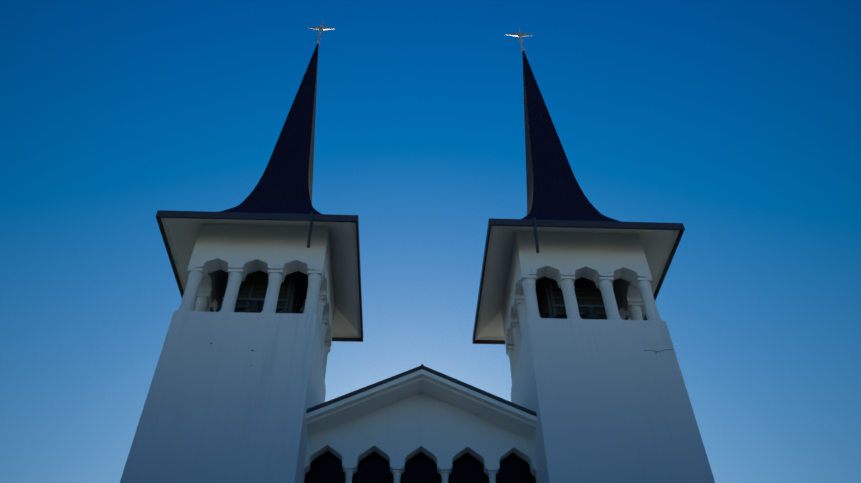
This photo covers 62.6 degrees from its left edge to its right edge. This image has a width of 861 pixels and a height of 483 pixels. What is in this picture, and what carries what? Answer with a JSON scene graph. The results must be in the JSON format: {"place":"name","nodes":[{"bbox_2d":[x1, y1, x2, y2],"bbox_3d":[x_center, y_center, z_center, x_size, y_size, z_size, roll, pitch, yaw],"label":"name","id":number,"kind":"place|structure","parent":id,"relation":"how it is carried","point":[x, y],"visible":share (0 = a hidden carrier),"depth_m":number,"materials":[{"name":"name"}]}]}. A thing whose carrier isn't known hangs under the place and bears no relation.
{"place":"outdoors","nodes":[
{"label":"outdoors","id":0,"kind":"place"},
{"bbox_2d":[0,0,860,482],"label":"sky","id":1,"kind":"structure","parent":0,"point":[737,123],"materials":[{"name":"blue"}]},
{"label":"ground","id":2,"kind":"structure","parent":0,"visible":0},
{"bbox_2d":[120,21,362,482],"bbox_3d":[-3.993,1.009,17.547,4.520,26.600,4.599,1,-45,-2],"label":"tower","id":3,"kind":"structure","parent":2,"relation":"on","point":[267,272],"depth_m":14.94,"materials":[{"name":"paint"}]},
{"bbox_2d":[304,364,536,482],"bbox_3d":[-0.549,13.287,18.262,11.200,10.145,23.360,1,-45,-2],"label":"facade","id":4,"kind":"structure","parent":2,"relation":"on","point":[422,423],"depth_m":14.11,"materials":[{"name":"paint"}]},
{"bbox_2d":[472,28,714,482],"bbox_3d":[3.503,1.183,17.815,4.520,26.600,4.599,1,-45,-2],"label":"tower","id":5,"kind":"structure","parent":2,"relation":"on","point":[572,278],"depth_m":15.40,"materials":[{"name":"paint"}]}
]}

